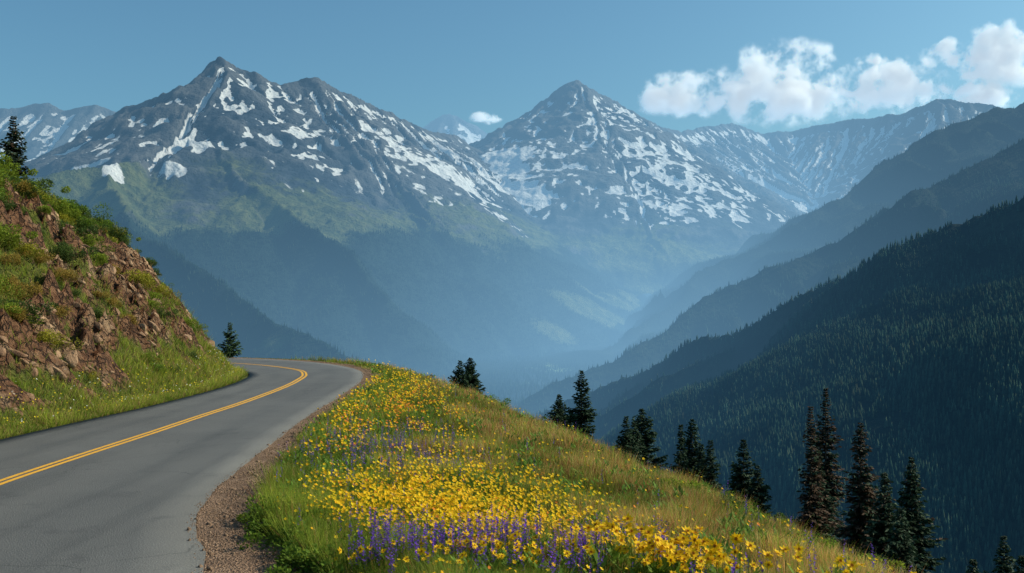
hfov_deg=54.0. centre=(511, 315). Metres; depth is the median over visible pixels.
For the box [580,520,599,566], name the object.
yellow wildflower
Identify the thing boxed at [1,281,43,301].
shrub
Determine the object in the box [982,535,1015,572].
conifer tree
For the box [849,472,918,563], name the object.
conifer tree
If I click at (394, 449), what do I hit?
lupine patch
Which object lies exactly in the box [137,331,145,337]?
rock
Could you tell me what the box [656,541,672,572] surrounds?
yellow wildflower
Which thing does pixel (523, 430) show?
meadow grass
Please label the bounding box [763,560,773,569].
yellow wildflower
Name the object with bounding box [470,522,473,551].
purple lupine
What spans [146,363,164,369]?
shrub
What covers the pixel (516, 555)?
purple lupine
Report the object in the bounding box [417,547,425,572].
yellow wildflower
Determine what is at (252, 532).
shrub
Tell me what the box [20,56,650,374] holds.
mountain
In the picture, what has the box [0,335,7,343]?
rock
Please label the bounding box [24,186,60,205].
shrub
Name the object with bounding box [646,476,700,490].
shrub
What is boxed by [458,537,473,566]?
yellow wildflower
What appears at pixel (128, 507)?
road
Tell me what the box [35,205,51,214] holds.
shrub
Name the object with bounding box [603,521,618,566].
yellow wildflower
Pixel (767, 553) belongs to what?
yellow wildflower
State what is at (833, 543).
shrub
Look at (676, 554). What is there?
yellow wildflower
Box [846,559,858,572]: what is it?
yellow wildflower
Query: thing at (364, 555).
purple lupine
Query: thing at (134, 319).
shrub
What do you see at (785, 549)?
yellow wildflower
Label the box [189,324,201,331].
shrub
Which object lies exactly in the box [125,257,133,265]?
rock
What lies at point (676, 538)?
yellow wildflower
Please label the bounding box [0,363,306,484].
road marking
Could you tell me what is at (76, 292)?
shrub
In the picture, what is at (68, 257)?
shrub
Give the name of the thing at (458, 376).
conifer tree
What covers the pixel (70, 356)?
rock
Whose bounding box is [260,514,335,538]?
shrub
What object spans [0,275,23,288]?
shrub
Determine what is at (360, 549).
yellow wildflower
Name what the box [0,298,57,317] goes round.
shrub
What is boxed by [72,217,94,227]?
shrub
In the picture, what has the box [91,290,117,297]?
shrub
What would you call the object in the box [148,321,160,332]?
rock
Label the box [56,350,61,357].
rock
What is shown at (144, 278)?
shrub
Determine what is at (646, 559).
yellow wildflower
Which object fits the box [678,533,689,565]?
yellow wildflower
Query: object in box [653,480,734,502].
shrub
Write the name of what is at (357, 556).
purple lupine
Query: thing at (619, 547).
yellow wildflower
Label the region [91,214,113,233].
shrub
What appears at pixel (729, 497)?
shrub
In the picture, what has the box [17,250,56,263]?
shrub
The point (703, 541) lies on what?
yellow wildflower
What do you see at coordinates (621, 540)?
yellow wildflower
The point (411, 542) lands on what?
purple lupine
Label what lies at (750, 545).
yellow wildflower
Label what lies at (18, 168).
shrub
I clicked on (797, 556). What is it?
yellow wildflower
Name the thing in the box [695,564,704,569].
yellow wildflower
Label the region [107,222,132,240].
shrub
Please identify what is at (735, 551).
yellow wildflower
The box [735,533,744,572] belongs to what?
yellow wildflower
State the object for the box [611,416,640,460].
conifer tree
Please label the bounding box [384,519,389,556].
purple lupine
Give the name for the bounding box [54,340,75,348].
rock
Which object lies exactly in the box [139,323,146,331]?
rock
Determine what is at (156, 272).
shrub
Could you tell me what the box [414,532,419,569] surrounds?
purple lupine
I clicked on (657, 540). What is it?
yellow wildflower
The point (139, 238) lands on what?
shrub
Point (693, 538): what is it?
yellow wildflower
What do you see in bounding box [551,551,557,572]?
purple lupine
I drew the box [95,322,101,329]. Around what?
rock
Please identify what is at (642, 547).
yellow wildflower
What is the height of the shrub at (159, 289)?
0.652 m
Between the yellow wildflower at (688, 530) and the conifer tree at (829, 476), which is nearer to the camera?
the yellow wildflower at (688, 530)
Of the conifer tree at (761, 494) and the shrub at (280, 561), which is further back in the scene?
the conifer tree at (761, 494)
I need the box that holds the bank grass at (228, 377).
[0,172,249,439]
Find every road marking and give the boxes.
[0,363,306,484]
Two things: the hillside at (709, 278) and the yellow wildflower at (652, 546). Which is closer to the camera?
the yellow wildflower at (652, 546)
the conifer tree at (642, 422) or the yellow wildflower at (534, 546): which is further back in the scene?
the conifer tree at (642, 422)
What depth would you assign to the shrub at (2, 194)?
34.69 m
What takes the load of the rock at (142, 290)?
on the ground at (97, 355)
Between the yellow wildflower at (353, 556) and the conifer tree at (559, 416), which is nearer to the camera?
the yellow wildflower at (353, 556)
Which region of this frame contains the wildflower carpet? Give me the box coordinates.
[272,357,892,572]
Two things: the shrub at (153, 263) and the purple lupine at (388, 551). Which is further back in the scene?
the shrub at (153, 263)
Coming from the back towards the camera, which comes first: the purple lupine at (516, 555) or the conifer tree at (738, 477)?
the conifer tree at (738, 477)
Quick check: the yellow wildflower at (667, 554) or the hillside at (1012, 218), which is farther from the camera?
the hillside at (1012, 218)
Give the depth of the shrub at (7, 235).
32.31 m
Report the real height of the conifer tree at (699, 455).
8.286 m
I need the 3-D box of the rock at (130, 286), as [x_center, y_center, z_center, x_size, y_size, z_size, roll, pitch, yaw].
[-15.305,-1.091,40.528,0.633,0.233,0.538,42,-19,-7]
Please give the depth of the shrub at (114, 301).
37.38 m
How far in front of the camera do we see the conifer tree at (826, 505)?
47.85 m
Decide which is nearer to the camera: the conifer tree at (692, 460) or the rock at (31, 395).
the rock at (31, 395)
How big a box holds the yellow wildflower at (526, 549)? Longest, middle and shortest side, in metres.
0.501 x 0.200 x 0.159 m
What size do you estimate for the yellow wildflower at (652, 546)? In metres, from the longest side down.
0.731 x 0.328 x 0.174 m
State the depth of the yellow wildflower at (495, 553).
10.45 m
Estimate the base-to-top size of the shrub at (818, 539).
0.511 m
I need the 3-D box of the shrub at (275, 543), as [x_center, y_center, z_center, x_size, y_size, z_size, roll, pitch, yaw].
[-2.611,2.735,12.356,0.685,0.457,1.242,0,0,39]
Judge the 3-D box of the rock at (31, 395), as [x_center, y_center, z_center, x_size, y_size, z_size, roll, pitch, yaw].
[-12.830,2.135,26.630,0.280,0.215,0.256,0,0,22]
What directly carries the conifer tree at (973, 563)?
on the ground at (97, 355)
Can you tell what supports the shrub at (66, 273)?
on the ground at (97, 355)
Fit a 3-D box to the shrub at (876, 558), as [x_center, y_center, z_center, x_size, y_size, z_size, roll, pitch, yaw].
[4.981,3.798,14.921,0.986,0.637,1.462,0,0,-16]
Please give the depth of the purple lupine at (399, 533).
10.80 m
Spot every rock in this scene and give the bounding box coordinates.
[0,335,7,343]
[0,347,5,356]
[9,348,27,357]
[13,407,22,415]
[20,358,28,364]
[27,393,34,398]
[31,367,37,378]
[36,315,47,321]
[40,303,51,315]
[52,366,66,379]
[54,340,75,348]
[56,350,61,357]
[63,347,77,368]
[73,302,80,307]
[92,334,102,342]
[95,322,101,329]
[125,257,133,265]
[126,282,136,291]
[137,284,146,294]
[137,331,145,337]
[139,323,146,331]
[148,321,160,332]
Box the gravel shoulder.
[196,357,380,572]
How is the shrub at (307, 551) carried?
on the ground at (97, 355)
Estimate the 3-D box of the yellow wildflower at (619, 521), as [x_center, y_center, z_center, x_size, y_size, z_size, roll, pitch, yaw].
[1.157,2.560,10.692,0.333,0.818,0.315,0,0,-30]
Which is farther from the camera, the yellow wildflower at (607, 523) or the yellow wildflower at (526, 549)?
the yellow wildflower at (607, 523)
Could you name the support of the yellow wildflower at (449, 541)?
on the ground at (97, 355)
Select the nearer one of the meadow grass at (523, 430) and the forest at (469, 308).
the meadow grass at (523, 430)
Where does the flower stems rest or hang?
on the ground at (97, 355)
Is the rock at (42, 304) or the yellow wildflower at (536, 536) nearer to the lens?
the yellow wildflower at (536, 536)
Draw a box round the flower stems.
[278,365,874,572]
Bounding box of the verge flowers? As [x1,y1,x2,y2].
[1,347,236,422]
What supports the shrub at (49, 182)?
on the ground at (97, 355)
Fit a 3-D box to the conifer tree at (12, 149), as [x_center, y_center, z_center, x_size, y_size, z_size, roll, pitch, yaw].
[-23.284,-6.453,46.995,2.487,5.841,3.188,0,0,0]
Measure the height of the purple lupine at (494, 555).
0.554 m
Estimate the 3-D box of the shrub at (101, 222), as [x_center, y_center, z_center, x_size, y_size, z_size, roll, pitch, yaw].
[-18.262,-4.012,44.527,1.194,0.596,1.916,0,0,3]
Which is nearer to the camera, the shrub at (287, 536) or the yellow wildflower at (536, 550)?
the yellow wildflower at (536, 550)
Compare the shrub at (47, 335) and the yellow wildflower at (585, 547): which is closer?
the yellow wildflower at (585, 547)
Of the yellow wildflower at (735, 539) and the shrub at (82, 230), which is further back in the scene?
the shrub at (82, 230)
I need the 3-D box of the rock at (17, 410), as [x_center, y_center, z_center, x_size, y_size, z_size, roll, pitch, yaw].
[-12.600,2.393,25.494,0.438,0.181,0.260,34,-21,9]
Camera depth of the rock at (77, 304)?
33.46 m
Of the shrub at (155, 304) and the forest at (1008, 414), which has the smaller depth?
the shrub at (155, 304)
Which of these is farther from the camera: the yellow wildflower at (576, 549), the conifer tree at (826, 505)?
the conifer tree at (826, 505)
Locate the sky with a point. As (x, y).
(761, 66)
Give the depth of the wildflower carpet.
14.23 m
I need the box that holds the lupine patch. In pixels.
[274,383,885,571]
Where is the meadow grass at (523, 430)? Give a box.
[237,355,916,572]
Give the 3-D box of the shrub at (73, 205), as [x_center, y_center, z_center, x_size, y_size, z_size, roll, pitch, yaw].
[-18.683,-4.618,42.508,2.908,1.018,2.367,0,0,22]
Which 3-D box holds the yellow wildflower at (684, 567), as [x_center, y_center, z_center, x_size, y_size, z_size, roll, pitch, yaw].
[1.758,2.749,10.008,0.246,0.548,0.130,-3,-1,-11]
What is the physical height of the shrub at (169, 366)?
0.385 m
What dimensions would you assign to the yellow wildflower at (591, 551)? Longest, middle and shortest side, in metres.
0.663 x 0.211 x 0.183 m
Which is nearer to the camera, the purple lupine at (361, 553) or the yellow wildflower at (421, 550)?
the yellow wildflower at (421, 550)
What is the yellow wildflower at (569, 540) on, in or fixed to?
on the ground at (97, 355)
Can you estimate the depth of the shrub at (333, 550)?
11.12 m
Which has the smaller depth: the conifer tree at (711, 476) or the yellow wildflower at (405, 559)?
the yellow wildflower at (405, 559)
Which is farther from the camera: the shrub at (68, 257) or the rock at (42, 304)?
the shrub at (68, 257)
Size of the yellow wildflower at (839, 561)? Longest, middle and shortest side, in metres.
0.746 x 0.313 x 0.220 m
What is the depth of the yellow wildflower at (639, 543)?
10.17 m
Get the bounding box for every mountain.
[0,103,115,161]
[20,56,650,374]
[422,114,487,143]
[468,80,1004,295]
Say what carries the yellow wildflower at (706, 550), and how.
on the ground at (97, 355)
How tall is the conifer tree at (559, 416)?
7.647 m
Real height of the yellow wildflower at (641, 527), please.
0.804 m
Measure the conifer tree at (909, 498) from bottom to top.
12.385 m
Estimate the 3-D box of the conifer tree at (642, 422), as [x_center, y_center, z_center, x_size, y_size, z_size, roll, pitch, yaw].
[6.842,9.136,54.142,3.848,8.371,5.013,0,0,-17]
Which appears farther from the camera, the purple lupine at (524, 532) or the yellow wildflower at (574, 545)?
the purple lupine at (524, 532)
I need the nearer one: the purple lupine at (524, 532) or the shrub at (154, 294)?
the purple lupine at (524, 532)
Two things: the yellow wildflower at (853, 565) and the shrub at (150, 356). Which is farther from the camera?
the shrub at (150, 356)
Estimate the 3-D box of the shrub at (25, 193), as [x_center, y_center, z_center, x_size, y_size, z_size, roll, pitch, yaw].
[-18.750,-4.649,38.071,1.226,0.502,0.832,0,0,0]
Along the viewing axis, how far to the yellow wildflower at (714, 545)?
10.25 m
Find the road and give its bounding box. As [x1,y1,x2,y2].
[0,358,363,572]
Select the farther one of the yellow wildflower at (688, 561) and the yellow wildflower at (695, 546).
the yellow wildflower at (688, 561)
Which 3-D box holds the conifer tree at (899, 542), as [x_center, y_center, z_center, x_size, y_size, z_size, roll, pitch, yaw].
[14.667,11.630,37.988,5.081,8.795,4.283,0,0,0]
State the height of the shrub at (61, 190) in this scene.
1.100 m
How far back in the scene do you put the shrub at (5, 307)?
28.55 m
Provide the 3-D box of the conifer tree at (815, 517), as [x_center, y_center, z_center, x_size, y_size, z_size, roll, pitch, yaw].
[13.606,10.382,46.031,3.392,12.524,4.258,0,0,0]
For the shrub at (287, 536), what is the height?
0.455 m
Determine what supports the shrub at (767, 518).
on the ground at (97, 355)
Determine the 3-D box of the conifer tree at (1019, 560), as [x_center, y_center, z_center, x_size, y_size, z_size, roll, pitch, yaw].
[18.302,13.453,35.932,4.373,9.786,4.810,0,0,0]
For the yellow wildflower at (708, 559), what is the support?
on the ground at (97, 355)
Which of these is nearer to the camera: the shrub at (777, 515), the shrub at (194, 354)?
the shrub at (777, 515)
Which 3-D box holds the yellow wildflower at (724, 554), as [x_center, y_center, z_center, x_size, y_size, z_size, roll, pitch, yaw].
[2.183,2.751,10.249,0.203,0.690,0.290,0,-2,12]
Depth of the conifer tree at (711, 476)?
49.89 m
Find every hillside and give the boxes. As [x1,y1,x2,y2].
[515,139,1023,414]
[534,198,1023,572]
[601,102,1023,351]
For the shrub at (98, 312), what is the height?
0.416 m
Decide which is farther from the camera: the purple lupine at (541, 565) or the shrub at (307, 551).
the shrub at (307, 551)
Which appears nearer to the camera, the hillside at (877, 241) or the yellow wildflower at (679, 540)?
the yellow wildflower at (679, 540)
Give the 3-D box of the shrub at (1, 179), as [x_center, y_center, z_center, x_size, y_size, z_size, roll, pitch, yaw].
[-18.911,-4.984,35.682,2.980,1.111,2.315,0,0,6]
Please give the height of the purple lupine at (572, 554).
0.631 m
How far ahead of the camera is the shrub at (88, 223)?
42.12 m
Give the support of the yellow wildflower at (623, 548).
on the ground at (97, 355)
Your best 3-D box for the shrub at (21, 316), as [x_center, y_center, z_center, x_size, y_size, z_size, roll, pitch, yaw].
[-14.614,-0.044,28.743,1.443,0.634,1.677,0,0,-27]
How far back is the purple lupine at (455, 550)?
10.68 m
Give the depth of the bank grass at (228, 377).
33.72 m
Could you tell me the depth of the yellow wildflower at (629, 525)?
10.94 m
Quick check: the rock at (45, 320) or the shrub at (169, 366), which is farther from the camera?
the shrub at (169, 366)
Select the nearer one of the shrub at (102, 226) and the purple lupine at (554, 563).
the purple lupine at (554, 563)
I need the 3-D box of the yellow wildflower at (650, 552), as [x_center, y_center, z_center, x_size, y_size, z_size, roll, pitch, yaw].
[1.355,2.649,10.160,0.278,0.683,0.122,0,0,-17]
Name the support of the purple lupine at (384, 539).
on the ground at (97, 355)
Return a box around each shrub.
[0,152,33,183]
[0,166,20,181]
[0,169,9,188]
[0,170,54,195]
[0,187,10,201]
[0,194,15,210]
[0,222,37,249]
[0,253,21,264]
[0,274,24,296]
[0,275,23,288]
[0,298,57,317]
[0,301,44,323]
[0,305,28,322]
[1,162,38,181]
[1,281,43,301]
[4,179,37,197]
[12,240,48,256]
[14,188,33,198]
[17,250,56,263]
[21,179,70,194]
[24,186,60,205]
[34,328,83,349]
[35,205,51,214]
[44,267,80,281]
[45,199,71,217]
[49,192,111,216]
[51,241,98,262]
[53,304,72,318]
[56,219,100,240]
[58,208,81,221]
[58,211,76,225]
[70,286,83,295]
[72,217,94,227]
[72,220,108,235]
[73,215,111,232]
[76,204,94,223]
[81,232,115,251]
[82,371,100,379]
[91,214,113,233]
[91,251,109,263]
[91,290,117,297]
[92,219,113,228]
[93,307,103,317]
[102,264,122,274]
[105,298,122,307]
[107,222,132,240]
[113,235,130,247]
[115,234,140,245]
[117,269,157,289]
[119,314,138,325]
[139,351,161,362]
[145,257,158,266]
[145,298,167,308]
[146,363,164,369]
[147,290,166,304]
[152,284,181,297]
[153,268,161,275]
[156,307,178,318]
[156,368,166,373]
[167,365,179,373]
[184,317,207,327]
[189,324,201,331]
[190,351,197,359]
[235,502,270,523]
[237,504,334,550]
[242,496,309,530]
[245,492,308,522]
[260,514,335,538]
[265,530,383,572]
[266,517,333,557]
[281,543,345,572]
[284,529,320,555]
[291,530,384,572]
[483,394,510,405]
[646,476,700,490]
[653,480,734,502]
[697,492,747,508]
[707,500,755,512]
[742,509,788,527]
[748,512,785,529]
[769,530,831,549]
[788,531,822,549]
[802,532,839,552]
[851,553,888,567]
[852,553,905,571]
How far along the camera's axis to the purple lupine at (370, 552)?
10.52 m
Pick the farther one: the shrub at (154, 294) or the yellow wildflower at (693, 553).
the shrub at (154, 294)
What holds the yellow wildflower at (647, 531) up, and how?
on the ground at (97, 355)
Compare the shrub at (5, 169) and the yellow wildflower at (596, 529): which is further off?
the shrub at (5, 169)
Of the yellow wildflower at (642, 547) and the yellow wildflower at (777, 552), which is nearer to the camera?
the yellow wildflower at (777, 552)
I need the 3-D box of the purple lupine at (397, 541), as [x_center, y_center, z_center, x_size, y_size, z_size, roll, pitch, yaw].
[-1.224,2.494,10.570,0.181,0.647,0.208,0,0,41]
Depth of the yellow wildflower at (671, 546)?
9.97 m
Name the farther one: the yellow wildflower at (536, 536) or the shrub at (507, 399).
the shrub at (507, 399)
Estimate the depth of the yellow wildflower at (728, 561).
10.05 m
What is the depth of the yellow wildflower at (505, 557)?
10.50 m
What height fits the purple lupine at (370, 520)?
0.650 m
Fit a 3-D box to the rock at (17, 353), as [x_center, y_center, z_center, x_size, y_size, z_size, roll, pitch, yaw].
[-13.462,1.023,27.327,0.557,0.204,0.301,23,1,-18]
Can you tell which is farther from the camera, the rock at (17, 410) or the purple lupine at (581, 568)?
the rock at (17, 410)
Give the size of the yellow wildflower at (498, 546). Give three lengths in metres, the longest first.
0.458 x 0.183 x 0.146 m
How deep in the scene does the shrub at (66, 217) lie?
41.07 m
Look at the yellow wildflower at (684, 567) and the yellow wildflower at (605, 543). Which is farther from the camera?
the yellow wildflower at (605, 543)
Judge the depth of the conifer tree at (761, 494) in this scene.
45.83 m
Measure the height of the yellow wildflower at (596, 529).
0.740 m
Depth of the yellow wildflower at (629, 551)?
10.78 m
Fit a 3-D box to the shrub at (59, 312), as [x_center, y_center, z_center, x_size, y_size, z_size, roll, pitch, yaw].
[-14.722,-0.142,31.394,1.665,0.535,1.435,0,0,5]
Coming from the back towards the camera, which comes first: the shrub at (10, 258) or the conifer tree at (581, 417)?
the conifer tree at (581, 417)
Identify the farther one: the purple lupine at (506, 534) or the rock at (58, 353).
the rock at (58, 353)
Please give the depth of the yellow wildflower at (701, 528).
10.70 m
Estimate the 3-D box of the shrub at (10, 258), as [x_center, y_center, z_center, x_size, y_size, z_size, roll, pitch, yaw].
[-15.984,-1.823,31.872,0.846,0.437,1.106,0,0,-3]
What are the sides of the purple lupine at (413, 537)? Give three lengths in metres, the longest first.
0.643 x 0.212 x 0.183 m
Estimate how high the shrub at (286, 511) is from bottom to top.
0.496 m
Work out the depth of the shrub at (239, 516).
13.54 m
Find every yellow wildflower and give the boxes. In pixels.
[350,552,356,572]
[354,546,364,571]
[403,555,413,571]
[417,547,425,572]
[445,539,452,566]
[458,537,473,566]
[458,551,464,572]
[471,542,477,564]
[473,549,484,566]
[478,539,486,565]
[487,550,499,570]
[495,544,502,564]
[501,541,510,572]
[509,531,522,559]
[522,545,532,568]
[526,541,543,568]
[528,533,539,553]
[531,549,535,571]
[534,547,542,569]
[536,548,541,572]
[545,519,569,565]
[554,537,572,570]
[563,541,576,571]
[563,549,576,572]
[570,524,586,570]
[573,547,585,572]
[578,523,598,572]
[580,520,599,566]
[581,543,592,572]
[582,519,604,572]
[583,546,595,572]
[591,519,611,566]
[591,526,612,569]
[594,523,614,572]
[598,528,607,559]
[600,518,630,572]
[602,537,611,569]
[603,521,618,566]
[603,526,628,572]
[611,544,622,571]
[614,512,633,562]
[614,544,628,572]
[617,536,630,571]
[622,535,641,572]
[624,522,637,568]
[624,528,640,566]
[625,526,642,568]
[629,540,644,572]
[630,547,641,570]
[635,525,646,572]
[636,542,646,571]
[638,542,656,572]
[639,528,656,572]
[639,544,655,572]
[641,526,656,570]
[643,537,653,572]
[643,556,650,572]
[644,530,671,566]
[647,538,665,572]
[650,534,667,572]
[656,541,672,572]
[663,552,670,572]
[666,542,681,572]
[667,535,689,572]
[667,555,675,571]
[671,550,681,569]
[672,538,683,572]
[673,526,694,565]
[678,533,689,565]
[679,543,691,569]
[679,548,698,572]
[681,555,688,572]
[681,563,688,571]
[689,533,700,572]
[689,535,708,570]
[691,540,699,572]
[691,556,710,572]
[693,526,708,572]
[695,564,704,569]
[702,547,716,572]
[703,552,713,572]
[708,539,723,572]
[715,551,723,572]
[719,552,726,571]
[722,533,742,572]
[724,547,740,572]
[725,557,732,566]
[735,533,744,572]
[745,540,760,572]
[763,550,773,572]
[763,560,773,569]
[773,549,782,572]
[780,545,790,572]
[786,542,805,572]
[792,551,802,572]
[833,555,854,572]
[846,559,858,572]
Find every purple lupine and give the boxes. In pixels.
[353,540,358,572]
[356,531,368,572]
[361,539,369,572]
[362,532,373,569]
[367,535,372,571]
[368,507,371,536]
[370,531,378,566]
[375,526,382,565]
[376,518,383,544]
[382,522,386,557]
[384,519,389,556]
[385,535,391,571]
[391,525,404,565]
[396,519,402,552]
[407,521,413,565]
[410,520,416,556]
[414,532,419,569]
[434,521,438,553]
[451,527,457,557]
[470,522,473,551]
[490,537,506,571]
[503,520,508,554]
[509,533,525,572]
[520,519,526,551]
[533,520,547,558]
[535,542,543,571]
[547,538,558,571]
[548,543,555,570]
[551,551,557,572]
[559,535,569,569]
[569,539,575,565]
[577,552,582,572]
[578,536,589,571]
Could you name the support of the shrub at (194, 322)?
on the ground at (97, 355)
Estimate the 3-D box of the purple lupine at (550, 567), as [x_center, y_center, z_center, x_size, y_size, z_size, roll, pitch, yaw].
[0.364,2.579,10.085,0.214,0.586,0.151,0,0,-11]
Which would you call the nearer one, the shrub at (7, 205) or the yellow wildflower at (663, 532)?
the yellow wildflower at (663, 532)
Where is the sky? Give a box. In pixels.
[0,0,1023,133]
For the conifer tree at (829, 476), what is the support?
on the ground at (97, 355)
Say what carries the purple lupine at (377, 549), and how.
on the ground at (97, 355)
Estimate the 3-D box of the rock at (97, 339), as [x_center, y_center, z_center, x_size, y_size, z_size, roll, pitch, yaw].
[-13.637,0.758,32.767,0.534,0.336,0.259,20,-4,-11]
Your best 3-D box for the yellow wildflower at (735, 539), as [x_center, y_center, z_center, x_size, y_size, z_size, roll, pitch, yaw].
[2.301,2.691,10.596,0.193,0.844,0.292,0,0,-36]
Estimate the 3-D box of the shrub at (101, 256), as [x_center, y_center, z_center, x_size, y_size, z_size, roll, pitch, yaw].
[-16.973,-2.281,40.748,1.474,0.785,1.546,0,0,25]
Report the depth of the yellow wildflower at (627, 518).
10.92 m
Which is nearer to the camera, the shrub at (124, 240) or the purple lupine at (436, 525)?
the purple lupine at (436, 525)
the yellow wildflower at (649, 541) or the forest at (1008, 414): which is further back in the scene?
the forest at (1008, 414)
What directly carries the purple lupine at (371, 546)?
on the ground at (97, 355)
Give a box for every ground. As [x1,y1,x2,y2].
[0,178,689,536]
[428,346,624,417]
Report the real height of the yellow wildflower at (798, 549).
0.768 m
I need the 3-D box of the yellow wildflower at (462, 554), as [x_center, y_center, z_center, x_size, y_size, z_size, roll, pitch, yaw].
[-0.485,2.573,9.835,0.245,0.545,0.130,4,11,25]
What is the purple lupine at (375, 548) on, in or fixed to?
on the ground at (97, 355)
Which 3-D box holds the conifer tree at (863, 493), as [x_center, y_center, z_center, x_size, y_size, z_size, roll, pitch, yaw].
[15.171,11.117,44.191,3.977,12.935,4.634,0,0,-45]
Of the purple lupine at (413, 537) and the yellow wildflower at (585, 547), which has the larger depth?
the purple lupine at (413, 537)
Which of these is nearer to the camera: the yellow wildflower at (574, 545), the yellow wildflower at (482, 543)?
the yellow wildflower at (482, 543)
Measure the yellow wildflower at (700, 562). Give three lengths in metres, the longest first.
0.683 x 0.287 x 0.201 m
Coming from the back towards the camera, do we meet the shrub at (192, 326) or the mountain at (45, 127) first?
the mountain at (45, 127)
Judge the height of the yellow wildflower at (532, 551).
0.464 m
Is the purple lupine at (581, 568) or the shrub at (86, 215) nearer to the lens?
the purple lupine at (581, 568)
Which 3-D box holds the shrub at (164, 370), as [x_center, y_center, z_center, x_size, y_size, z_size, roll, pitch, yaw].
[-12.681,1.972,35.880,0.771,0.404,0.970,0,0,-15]
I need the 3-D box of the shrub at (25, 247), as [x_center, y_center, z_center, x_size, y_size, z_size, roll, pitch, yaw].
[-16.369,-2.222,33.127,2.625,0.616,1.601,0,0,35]
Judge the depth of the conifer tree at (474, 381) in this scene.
75.75 m
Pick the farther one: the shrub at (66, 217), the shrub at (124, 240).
the shrub at (124, 240)
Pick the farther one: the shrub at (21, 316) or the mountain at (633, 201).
the mountain at (633, 201)
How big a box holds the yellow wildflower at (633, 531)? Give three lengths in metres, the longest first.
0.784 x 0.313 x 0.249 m
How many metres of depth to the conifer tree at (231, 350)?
67.80 m
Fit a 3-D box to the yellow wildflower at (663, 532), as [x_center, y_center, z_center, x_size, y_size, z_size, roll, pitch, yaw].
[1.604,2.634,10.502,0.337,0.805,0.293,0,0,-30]
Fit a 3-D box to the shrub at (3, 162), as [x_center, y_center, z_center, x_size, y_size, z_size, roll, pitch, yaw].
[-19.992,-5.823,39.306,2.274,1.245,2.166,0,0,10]
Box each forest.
[111,210,642,374]
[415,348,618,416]
[514,137,1023,411]
[536,195,1023,572]
[605,106,1023,350]
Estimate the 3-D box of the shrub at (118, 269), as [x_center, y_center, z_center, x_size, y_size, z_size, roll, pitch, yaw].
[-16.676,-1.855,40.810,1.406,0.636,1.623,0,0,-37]
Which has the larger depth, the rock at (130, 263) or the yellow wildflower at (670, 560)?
the rock at (130, 263)
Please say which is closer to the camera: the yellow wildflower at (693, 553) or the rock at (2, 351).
the yellow wildflower at (693, 553)
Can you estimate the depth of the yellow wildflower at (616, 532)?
10.66 m
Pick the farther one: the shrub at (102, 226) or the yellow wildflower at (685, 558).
the shrub at (102, 226)
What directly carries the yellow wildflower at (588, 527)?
on the ground at (97, 355)
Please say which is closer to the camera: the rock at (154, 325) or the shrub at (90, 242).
the rock at (154, 325)
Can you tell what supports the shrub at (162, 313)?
on the ground at (97, 355)
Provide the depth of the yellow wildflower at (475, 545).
10.56 m
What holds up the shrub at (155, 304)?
on the ground at (97, 355)
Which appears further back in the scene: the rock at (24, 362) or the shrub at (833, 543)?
the rock at (24, 362)
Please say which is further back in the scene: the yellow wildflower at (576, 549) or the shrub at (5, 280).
the shrub at (5, 280)
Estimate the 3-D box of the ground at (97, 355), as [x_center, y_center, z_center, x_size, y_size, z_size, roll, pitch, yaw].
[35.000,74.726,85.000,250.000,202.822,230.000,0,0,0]
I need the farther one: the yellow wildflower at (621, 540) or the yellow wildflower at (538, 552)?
the yellow wildflower at (621, 540)
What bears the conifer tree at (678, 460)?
on the ground at (97, 355)
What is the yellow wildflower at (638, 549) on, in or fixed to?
on the ground at (97, 355)
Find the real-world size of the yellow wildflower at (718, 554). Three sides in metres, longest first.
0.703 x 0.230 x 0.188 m
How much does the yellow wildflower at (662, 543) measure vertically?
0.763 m
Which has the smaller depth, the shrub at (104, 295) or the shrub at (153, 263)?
the shrub at (104, 295)
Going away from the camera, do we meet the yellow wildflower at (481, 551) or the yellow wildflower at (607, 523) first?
the yellow wildflower at (481, 551)
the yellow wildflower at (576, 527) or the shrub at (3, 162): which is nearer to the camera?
the yellow wildflower at (576, 527)
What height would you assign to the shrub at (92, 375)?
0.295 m
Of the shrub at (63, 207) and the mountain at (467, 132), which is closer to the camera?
the shrub at (63, 207)
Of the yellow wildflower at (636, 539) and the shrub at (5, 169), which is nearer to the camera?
the yellow wildflower at (636, 539)
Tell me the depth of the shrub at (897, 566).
13.01 m
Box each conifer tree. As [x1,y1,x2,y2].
[0,116,40,187]
[218,322,242,357]
[448,360,471,391]
[464,357,486,395]
[541,394,573,431]
[563,370,597,444]
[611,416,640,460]
[616,408,668,472]
[630,421,657,467]
[667,424,693,478]
[671,419,707,479]
[691,444,707,481]
[699,440,722,494]
[725,439,765,512]
[742,465,772,519]
[791,406,834,539]
[799,450,846,548]
[808,388,847,549]
[832,422,880,560]
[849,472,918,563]
[867,507,930,572]
[886,456,947,572]
[965,559,980,572]
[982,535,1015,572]
[1012,555,1023,572]
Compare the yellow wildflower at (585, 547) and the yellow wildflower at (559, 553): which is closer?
the yellow wildflower at (585, 547)
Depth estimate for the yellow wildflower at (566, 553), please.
10.14 m
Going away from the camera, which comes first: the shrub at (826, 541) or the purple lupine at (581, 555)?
the purple lupine at (581, 555)

